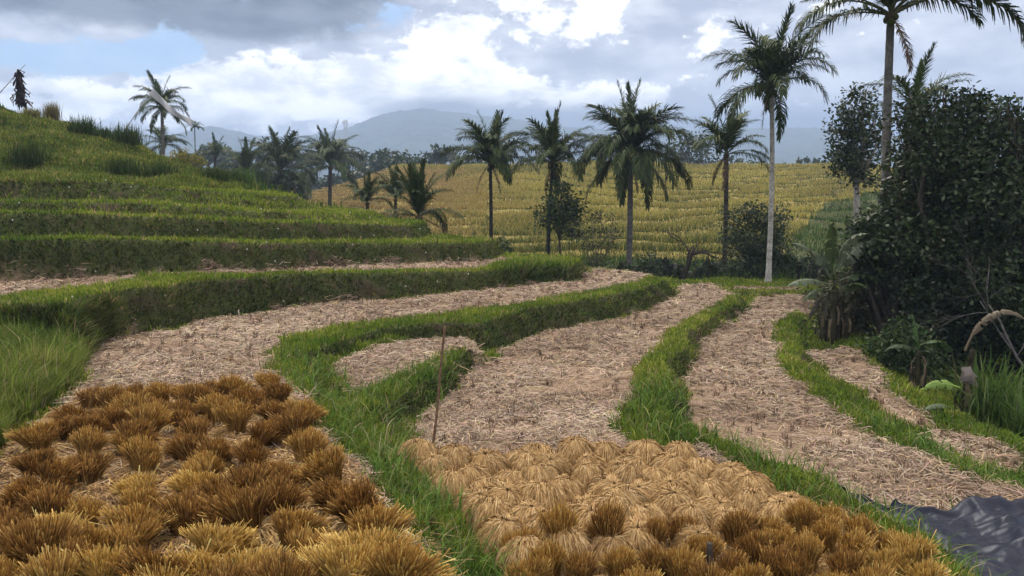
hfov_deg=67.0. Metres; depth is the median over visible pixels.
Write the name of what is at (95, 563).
rice sheaf
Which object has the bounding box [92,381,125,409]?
rice sheaf
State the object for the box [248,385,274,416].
rice sheaf
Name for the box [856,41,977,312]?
coconut palm
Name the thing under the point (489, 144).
coconut palm
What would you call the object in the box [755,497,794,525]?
drooping rice sheaf
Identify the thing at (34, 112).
grass tussock
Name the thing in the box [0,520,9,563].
rice sheaf
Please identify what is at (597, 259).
shrub
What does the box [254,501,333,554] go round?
rice sheaf
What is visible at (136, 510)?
rice sheaf
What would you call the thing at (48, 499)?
rice sheaf
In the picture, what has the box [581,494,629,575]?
rice sheaf
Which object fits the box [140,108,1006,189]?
mountain
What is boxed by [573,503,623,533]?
drooping rice sheaf
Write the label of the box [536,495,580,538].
rice sheaf
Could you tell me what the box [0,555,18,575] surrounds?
rice sheaf
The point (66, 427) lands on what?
rice sheaf
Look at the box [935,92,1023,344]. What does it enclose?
broadleaf tree
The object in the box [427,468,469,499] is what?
drooping rice sheaf
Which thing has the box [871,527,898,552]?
rice sheaf
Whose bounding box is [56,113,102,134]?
grass tussock
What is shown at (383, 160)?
treeline
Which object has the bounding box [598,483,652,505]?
drooping rice sheaf
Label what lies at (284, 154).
coconut palm
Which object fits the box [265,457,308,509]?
rice sheaf
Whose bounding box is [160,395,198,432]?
rice sheaf
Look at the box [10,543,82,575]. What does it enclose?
rice sheaf
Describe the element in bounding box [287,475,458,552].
rice sheaf
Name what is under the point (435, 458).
drooping rice sheaf
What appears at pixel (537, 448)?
drooping rice sheaf
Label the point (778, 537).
rice sheaf
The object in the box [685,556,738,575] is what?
rice sheaf
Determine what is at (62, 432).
rice sheaf
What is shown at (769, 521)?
rice sheaf
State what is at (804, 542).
rice sheaf
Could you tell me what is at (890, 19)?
coconut palm
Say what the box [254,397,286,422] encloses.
rice sheaf
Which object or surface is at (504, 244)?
shrub
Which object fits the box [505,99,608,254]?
coconut palm
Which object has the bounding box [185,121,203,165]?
coconut palm
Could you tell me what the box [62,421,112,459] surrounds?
rice sheaf
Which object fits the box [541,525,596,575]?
drooping rice sheaf
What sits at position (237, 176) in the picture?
grass tussock
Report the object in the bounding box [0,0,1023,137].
sky
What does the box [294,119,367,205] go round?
coconut palm
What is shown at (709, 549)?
wooden post
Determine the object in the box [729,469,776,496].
drooping rice sheaf
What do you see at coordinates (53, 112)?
grass tussock
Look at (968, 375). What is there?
rag
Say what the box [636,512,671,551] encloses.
rice sheaf
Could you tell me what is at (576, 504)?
drooping rice sheaf
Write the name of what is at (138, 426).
rice sheaf
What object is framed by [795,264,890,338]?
pandanus
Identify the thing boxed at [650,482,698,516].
drooping rice sheaf
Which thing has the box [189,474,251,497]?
rice sheaf
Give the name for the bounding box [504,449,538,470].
drooping rice sheaf
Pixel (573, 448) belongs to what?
drooping rice sheaf
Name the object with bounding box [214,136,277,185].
coconut palm
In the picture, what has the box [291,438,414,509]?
rice sheaf
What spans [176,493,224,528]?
rice sheaf
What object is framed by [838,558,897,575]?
rice sheaf
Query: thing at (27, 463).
rice sheaf
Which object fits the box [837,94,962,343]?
broadleaf tree
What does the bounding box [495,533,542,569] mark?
drooping rice sheaf
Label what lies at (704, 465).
drooping rice sheaf
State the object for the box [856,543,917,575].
rice sheaf
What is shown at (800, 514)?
rice sheaf
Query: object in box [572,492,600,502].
drooping rice sheaf
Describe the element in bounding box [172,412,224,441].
rice sheaf
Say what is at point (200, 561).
rice sheaf
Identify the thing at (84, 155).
hillside grass
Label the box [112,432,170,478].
rice sheaf
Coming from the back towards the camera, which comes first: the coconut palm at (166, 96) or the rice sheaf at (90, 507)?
the coconut palm at (166, 96)
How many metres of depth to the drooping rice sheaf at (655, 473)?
6.02 m
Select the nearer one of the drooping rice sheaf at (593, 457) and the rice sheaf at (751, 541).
the rice sheaf at (751, 541)
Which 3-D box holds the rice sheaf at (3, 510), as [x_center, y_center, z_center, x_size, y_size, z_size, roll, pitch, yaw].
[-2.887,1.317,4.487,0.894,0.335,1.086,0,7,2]
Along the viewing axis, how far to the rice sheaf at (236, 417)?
6.33 m
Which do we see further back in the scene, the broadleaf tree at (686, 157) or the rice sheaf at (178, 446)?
the broadleaf tree at (686, 157)
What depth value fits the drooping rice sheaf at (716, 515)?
5.22 m
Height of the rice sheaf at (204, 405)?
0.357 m
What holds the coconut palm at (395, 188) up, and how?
on the terrain at (322, 278)
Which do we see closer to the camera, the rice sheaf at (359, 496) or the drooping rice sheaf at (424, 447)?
the rice sheaf at (359, 496)
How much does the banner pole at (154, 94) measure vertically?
2.353 m
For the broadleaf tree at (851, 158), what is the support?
on the terrain at (322, 278)
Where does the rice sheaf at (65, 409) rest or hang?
on the straw
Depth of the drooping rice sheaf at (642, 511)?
5.30 m
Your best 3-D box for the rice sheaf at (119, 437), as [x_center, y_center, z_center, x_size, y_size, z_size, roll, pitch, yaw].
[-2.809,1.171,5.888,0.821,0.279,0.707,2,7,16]
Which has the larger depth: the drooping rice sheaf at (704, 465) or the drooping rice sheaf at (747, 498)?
the drooping rice sheaf at (704, 465)
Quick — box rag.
[959,366,977,387]
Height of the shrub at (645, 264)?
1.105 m
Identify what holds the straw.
on the terrain at (322, 278)
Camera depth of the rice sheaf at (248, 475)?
4.88 m
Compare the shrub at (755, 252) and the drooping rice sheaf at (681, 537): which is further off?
the shrub at (755, 252)
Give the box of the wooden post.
[706,542,713,566]
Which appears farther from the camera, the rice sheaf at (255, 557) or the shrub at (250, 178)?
the shrub at (250, 178)
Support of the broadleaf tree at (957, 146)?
on the terrain at (322, 278)
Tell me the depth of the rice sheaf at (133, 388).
7.02 m
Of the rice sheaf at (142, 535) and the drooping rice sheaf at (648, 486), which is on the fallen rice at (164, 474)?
the rice sheaf at (142, 535)
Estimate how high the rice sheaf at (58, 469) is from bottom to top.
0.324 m
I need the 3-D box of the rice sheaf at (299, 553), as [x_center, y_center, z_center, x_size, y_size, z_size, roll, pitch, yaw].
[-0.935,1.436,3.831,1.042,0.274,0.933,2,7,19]
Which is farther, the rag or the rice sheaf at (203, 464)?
the rag
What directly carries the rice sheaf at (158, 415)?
on the fallen rice at (164, 474)
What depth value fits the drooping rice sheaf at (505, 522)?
4.94 m
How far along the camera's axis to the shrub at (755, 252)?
23.31 m
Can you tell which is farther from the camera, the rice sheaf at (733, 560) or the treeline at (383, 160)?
the treeline at (383, 160)
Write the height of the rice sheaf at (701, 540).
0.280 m
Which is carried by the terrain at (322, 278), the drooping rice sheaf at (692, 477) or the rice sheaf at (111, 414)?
the drooping rice sheaf at (692, 477)
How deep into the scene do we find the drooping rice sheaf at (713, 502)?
5.48 m
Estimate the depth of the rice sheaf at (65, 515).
4.26 m
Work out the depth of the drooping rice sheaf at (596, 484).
5.79 m
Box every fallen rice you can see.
[0,380,432,574]
[503,447,939,575]
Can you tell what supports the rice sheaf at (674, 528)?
on the terrain at (322, 278)
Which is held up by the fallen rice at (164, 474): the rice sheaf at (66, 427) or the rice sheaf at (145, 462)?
the rice sheaf at (145, 462)
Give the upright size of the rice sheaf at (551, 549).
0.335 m
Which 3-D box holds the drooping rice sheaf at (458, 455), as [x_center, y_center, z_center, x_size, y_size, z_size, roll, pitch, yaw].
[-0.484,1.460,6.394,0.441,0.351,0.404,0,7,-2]
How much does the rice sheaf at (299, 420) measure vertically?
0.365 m
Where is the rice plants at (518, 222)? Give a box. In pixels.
[302,160,992,260]
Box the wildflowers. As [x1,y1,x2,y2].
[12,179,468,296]
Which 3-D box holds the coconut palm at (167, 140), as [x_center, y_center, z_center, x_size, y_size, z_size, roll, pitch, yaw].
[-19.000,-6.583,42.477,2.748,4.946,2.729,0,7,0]
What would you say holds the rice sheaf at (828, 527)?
on the terrain at (322, 278)
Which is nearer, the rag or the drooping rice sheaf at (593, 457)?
the drooping rice sheaf at (593, 457)
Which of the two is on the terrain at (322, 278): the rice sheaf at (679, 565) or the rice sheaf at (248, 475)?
the rice sheaf at (679, 565)
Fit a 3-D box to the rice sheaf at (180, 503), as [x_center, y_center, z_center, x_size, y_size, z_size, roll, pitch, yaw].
[-1.826,1.304,4.407,0.949,0.366,0.977,5,9,37]
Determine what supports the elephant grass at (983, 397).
on the terrain at (322, 278)
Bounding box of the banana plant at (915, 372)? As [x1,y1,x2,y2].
[884,314,953,392]
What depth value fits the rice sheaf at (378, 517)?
4.13 m
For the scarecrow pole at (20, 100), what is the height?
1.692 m
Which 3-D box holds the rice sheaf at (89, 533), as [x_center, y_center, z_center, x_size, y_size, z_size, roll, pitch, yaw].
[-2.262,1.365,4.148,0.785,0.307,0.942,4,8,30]
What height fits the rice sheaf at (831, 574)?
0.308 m
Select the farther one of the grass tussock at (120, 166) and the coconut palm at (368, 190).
the coconut palm at (368, 190)
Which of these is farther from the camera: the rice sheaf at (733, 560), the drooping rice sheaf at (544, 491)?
the drooping rice sheaf at (544, 491)
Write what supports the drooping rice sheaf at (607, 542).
on the terrain at (322, 278)
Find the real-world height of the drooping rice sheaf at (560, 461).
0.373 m
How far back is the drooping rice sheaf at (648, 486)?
5.80 m
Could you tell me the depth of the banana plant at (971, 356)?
9.73 m
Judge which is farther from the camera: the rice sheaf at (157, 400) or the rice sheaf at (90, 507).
the rice sheaf at (157, 400)
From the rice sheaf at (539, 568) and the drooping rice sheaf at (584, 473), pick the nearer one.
the rice sheaf at (539, 568)
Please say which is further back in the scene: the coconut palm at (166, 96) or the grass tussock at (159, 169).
the coconut palm at (166, 96)
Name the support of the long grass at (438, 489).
on the terrain at (322, 278)
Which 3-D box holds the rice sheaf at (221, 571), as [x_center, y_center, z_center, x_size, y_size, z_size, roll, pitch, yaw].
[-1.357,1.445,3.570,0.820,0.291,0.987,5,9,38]
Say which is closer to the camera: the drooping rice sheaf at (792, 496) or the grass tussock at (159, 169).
the drooping rice sheaf at (792, 496)
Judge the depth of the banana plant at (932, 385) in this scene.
9.49 m
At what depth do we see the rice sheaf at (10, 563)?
3.74 m
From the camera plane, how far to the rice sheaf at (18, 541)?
3.90 m
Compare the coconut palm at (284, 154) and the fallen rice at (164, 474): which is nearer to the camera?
the fallen rice at (164, 474)
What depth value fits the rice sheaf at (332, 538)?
3.89 m
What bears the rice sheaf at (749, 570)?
on the terrain at (322, 278)
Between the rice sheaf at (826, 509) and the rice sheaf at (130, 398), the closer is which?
the rice sheaf at (826, 509)
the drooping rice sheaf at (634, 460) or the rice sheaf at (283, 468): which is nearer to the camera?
the rice sheaf at (283, 468)
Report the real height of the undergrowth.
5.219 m
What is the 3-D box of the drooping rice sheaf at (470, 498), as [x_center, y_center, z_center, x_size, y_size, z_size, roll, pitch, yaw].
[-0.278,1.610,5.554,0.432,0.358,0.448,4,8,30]
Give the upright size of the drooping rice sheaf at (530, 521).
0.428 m
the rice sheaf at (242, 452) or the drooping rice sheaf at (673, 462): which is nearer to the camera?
the rice sheaf at (242, 452)
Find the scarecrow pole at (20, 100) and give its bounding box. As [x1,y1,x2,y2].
[0,65,32,109]
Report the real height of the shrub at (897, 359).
1.414 m
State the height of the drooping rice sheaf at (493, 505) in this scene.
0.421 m
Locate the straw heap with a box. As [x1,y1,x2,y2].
[469,354,492,368]
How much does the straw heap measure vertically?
0.283 m
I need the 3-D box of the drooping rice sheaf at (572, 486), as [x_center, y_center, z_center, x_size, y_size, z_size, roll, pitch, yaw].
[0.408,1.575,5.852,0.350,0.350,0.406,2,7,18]
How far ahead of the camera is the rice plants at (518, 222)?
56.78 m
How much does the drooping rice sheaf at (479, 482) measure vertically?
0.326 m
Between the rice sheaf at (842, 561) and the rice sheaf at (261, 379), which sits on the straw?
the rice sheaf at (261, 379)
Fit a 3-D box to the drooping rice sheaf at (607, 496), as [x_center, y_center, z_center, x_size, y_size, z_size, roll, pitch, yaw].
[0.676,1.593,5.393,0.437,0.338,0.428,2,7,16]
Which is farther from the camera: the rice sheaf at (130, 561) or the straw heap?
the straw heap
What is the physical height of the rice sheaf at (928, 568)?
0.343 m
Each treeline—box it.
[172,132,503,190]
[575,155,819,163]
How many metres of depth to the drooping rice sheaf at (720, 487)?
5.78 m
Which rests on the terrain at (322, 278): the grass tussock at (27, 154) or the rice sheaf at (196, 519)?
the grass tussock at (27, 154)
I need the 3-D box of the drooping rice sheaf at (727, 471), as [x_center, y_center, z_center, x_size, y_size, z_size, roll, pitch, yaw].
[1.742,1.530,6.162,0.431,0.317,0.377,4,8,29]
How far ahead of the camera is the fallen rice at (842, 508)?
5.46 m
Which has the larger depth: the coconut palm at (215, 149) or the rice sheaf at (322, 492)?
the coconut palm at (215, 149)
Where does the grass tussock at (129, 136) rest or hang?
on the terrain at (322, 278)
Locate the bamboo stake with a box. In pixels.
[432,326,445,443]
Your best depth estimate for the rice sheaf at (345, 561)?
3.73 m
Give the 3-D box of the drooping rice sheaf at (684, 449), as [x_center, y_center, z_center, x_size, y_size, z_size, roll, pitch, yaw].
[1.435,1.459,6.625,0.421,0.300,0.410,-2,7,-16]
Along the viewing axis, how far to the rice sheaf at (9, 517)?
4.14 m
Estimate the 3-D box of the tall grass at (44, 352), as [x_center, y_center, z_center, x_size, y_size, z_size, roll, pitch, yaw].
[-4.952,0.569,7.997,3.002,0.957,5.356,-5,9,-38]
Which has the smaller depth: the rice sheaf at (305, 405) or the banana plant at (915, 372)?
the rice sheaf at (305, 405)
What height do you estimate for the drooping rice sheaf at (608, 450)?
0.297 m
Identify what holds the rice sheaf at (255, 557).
on the terrain at (322, 278)
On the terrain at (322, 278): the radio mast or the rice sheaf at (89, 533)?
the radio mast
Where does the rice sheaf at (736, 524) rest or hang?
on the terrain at (322, 278)
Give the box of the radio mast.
[342,120,347,146]
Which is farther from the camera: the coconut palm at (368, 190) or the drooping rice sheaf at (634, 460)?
the coconut palm at (368, 190)
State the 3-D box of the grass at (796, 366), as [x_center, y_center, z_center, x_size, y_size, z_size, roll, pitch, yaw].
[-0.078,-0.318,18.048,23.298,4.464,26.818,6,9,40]
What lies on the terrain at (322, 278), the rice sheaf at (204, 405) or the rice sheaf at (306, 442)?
the rice sheaf at (306, 442)
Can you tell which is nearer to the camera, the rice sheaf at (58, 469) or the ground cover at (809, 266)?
the rice sheaf at (58, 469)
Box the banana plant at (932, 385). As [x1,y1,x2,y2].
[921,380,960,411]
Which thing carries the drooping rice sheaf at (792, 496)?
on the terrain at (322, 278)
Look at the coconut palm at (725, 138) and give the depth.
24.96 m
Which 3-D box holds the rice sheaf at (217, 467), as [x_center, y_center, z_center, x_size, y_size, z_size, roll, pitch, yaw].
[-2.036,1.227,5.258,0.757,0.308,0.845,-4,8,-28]
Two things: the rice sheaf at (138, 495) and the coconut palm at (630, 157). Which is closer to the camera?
the rice sheaf at (138, 495)
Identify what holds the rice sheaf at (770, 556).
on the terrain at (322, 278)
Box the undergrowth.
[199,166,312,199]
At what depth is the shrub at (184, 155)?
26.56 m
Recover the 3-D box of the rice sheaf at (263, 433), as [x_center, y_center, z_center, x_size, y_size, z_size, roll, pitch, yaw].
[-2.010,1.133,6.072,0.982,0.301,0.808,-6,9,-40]
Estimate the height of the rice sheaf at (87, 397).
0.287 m
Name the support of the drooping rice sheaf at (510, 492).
on the terrain at (322, 278)
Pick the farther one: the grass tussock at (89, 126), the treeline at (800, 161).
the treeline at (800, 161)
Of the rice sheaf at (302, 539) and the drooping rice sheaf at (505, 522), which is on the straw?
the rice sheaf at (302, 539)
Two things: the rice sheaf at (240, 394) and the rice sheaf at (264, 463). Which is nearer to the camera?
the rice sheaf at (264, 463)
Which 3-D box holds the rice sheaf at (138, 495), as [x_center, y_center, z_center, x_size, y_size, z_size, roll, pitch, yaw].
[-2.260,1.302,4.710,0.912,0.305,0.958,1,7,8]
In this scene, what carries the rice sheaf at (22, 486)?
on the straw
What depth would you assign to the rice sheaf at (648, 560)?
4.56 m
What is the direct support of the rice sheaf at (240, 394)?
on the fallen rice at (164, 474)
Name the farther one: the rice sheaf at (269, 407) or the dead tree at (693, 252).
the dead tree at (693, 252)
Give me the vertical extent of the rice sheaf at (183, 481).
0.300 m
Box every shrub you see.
[170,147,210,170]
[497,236,517,253]
[569,210,621,266]
[629,251,666,276]
[714,197,803,278]
[854,309,954,380]
[874,243,1023,378]
[910,167,1023,368]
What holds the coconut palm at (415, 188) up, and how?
on the terrain at (322, 278)
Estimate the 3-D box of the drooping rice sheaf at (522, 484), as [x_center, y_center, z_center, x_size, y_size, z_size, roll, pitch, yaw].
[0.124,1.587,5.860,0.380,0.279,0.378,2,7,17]
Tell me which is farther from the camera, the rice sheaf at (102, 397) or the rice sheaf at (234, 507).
the rice sheaf at (102, 397)
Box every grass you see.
[0,103,251,189]
[0,180,1023,575]
[0,289,137,445]
[240,178,994,321]
[258,343,1023,575]
[909,351,1023,430]
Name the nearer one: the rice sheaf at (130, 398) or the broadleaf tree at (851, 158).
the rice sheaf at (130, 398)
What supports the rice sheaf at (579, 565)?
on the terrain at (322, 278)
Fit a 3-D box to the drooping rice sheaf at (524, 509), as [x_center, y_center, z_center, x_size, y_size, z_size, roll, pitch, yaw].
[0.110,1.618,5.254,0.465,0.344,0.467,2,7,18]
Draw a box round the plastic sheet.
[833,484,1023,575]
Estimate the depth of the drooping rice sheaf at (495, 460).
6.25 m
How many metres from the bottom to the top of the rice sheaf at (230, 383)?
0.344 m
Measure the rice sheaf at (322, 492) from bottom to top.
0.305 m
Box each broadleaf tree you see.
[527,175,592,254]
[654,128,720,164]
[818,81,895,268]
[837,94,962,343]
[861,79,1023,335]
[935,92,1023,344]
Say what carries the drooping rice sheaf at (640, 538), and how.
on the terrain at (322, 278)
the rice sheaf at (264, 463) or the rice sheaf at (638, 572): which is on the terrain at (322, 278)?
the rice sheaf at (638, 572)
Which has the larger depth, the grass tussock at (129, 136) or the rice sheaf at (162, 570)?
the grass tussock at (129, 136)
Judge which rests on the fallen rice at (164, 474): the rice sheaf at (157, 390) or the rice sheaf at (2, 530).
the rice sheaf at (157, 390)
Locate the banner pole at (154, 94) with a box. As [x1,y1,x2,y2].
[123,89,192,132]
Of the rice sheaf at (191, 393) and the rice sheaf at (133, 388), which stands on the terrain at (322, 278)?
the rice sheaf at (191, 393)
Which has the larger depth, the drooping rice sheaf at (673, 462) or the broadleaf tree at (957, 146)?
the broadleaf tree at (957, 146)
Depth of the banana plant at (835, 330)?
14.03 m
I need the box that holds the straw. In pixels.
[0,254,1023,575]
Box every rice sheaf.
[0,471,54,520]
[0,499,36,519]
[0,503,33,532]
[0,511,86,572]
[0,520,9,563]
[0,552,21,575]
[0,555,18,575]
[2,418,76,459]
[6,446,59,482]
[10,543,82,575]
[11,475,103,524]
[28,505,93,531]
[32,527,97,561]
[33,454,88,492]
[39,414,73,441]
[46,402,95,421]
[59,411,96,449]
[59,489,108,527]
[61,534,127,575]
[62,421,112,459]
[63,445,119,494]
[70,408,112,443]
[71,519,111,557]
[73,383,103,409]
[85,491,183,548]
[87,402,130,433]
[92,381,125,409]
[98,512,161,556]
[100,415,164,461]
[105,388,153,422]
[105,463,172,509]
[105,536,193,575]
[107,428,143,459]
[109,396,174,445]
[111,478,165,527]
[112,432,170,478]
[123,381,151,396]
[123,548,196,575]
[129,443,165,479]
[139,396,172,410]
[143,378,174,403]
[147,481,219,553]
[155,460,232,494]
[156,428,207,472]
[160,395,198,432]
[162,538,235,575]
[164,381,205,400]
[167,406,209,431]
[167,453,224,485]
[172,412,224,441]
[173,379,220,416]
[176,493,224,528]
[179,517,269,557]
[189,447,229,478]
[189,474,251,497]
[190,432,234,467]
[190,535,294,574]
[193,391,242,427]
[194,480,286,550]
[194,555,266,575]
[201,378,228,396]
[207,396,255,438]
[214,372,257,396]
[217,379,265,425]
[220,455,277,489]
[227,416,286,449]
[229,437,277,468]
[238,546,320,575]
[241,473,309,517]
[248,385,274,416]
[253,369,319,396]
[254,377,297,415]
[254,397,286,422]
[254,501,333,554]
[257,457,300,471]
[264,403,319,452]
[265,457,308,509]
[277,419,333,466]
[278,390,327,425]
[279,545,324,575]
[284,521,343,557]
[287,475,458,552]
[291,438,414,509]
[296,532,406,575]
[300,474,358,516]
[314,517,470,569]
[340,497,454,567]
[353,532,470,575]
[397,437,437,466]
[414,452,455,480]
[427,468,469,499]
[437,442,472,470]
[449,485,491,519]
[458,462,493,485]
[461,495,510,532]
[467,474,503,489]
[468,448,510,474]
[473,511,523,558]
[481,478,523,505]
[493,468,523,483]
[493,522,544,548]
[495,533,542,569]
[503,549,553,575]
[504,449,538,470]
[508,498,547,524]
[514,478,535,489]
[518,442,554,455]
[521,461,563,480]
[521,480,569,512]
[522,509,550,538]
[527,534,568,575]
[534,450,572,474]
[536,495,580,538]
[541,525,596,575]
[550,473,585,501]
[556,434,595,466]
[558,547,599,575]
[565,500,588,513]
[568,461,604,488]
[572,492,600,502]
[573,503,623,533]
[574,450,608,468]
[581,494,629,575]
[584,471,622,494]
[588,492,632,521]
[588,533,639,575]
[592,440,623,463]
[592,541,643,575]
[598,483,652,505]
[603,459,643,483]
[608,452,648,470]
[617,559,664,575]
[622,516,669,554]
[623,438,665,464]
[629,477,657,501]
[631,502,669,524]
[632,541,682,575]
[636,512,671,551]
[638,465,674,481]
[648,451,690,473]
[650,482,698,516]
[653,535,706,575]
[656,473,696,498]
[661,509,722,561]
[664,440,698,459]
[667,519,718,559]
[669,500,712,528]
[674,468,708,490]
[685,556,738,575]
[686,456,717,476]
[686,532,727,568]
[693,477,733,498]
[696,493,734,513]
[708,460,748,482]
[708,506,755,545]
[712,500,761,555]
[714,544,751,575]
[726,558,772,575]
[728,486,772,515]
[728,522,773,567]
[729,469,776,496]
[751,512,794,534]
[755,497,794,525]
[759,538,797,575]
[762,517,800,548]
[768,543,812,575]
[771,490,815,512]
[778,494,825,536]
[782,525,828,575]
[801,509,844,560]
[814,566,851,575]
[817,501,848,533]
[818,524,877,568]
[819,546,866,575]
[824,510,880,564]
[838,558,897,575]
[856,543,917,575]
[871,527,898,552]
[879,519,953,575]
[897,544,957,575]
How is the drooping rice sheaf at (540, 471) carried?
on the terrain at (322, 278)
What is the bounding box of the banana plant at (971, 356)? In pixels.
[952,309,1023,412]
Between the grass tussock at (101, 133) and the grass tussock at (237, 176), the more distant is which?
the grass tussock at (101, 133)
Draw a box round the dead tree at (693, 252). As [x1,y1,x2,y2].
[662,225,726,279]
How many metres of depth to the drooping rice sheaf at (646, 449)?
6.53 m
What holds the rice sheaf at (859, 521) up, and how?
on the terrain at (322, 278)
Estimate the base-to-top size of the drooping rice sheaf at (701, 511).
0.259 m
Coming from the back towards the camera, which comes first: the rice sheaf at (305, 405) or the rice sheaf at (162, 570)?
the rice sheaf at (305, 405)
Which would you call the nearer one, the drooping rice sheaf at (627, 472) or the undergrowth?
the drooping rice sheaf at (627, 472)
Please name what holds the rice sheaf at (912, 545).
on the terrain at (322, 278)
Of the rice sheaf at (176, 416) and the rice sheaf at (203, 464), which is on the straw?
the rice sheaf at (176, 416)
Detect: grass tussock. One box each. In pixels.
[1,138,54,163]
[18,105,47,117]
[38,101,63,120]
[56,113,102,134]
[82,125,117,139]
[98,154,151,174]
[106,121,156,144]
[135,156,185,177]
[189,163,235,182]
[220,167,250,184]
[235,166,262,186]
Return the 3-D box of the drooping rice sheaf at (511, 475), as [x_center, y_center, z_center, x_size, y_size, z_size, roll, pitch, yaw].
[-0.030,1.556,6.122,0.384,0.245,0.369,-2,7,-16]
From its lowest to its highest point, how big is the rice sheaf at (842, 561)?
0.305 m
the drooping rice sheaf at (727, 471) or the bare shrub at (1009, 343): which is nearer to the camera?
the drooping rice sheaf at (727, 471)
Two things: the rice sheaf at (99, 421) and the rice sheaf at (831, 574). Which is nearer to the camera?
the rice sheaf at (831, 574)
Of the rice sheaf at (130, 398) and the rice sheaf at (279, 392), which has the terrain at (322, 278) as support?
the rice sheaf at (279, 392)
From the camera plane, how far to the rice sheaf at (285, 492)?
4.60 m
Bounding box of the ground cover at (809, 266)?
[586,249,830,280]
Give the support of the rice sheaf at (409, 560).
on the terrain at (322, 278)
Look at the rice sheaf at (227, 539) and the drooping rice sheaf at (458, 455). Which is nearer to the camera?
the rice sheaf at (227, 539)
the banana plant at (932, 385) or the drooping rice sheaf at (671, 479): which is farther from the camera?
the banana plant at (932, 385)
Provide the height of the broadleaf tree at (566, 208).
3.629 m
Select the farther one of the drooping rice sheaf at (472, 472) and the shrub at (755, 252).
the shrub at (755, 252)
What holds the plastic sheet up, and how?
on the terrain at (322, 278)
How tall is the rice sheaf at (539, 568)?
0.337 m
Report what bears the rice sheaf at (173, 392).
on the fallen rice at (164, 474)
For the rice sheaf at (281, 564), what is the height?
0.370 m
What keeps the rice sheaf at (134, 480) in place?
on the fallen rice at (164, 474)
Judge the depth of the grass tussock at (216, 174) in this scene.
21.66 m
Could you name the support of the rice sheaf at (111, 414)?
on the fallen rice at (164, 474)
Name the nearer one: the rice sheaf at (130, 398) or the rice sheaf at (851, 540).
the rice sheaf at (851, 540)
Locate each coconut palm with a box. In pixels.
[128,69,191,155]
[139,125,192,154]
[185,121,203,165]
[196,132,231,167]
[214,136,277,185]
[238,124,326,198]
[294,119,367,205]
[340,170,393,209]
[370,163,407,217]
[381,155,464,233]
[438,109,542,239]
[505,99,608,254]
[568,78,698,263]
[672,94,769,274]
[702,1,839,282]
[792,0,1023,289]
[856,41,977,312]
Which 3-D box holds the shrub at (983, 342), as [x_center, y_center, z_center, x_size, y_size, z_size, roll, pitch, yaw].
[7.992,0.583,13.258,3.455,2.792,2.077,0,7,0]
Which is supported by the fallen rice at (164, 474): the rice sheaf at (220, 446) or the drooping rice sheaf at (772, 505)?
the rice sheaf at (220, 446)
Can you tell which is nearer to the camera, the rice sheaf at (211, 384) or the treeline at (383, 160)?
the rice sheaf at (211, 384)
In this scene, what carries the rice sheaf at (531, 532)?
on the terrain at (322, 278)
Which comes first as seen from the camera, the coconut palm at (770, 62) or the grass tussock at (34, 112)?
the coconut palm at (770, 62)
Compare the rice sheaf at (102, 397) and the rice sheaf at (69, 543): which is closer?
the rice sheaf at (69, 543)
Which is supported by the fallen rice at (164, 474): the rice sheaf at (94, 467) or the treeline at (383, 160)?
the rice sheaf at (94, 467)
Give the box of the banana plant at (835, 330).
[788,221,881,343]
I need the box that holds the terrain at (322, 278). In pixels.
[0,120,1023,575]
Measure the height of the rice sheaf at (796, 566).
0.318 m
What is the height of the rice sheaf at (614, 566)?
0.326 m
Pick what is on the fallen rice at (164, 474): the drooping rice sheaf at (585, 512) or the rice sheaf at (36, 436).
the rice sheaf at (36, 436)
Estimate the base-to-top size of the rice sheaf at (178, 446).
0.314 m
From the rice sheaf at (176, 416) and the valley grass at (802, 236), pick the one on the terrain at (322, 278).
the valley grass at (802, 236)

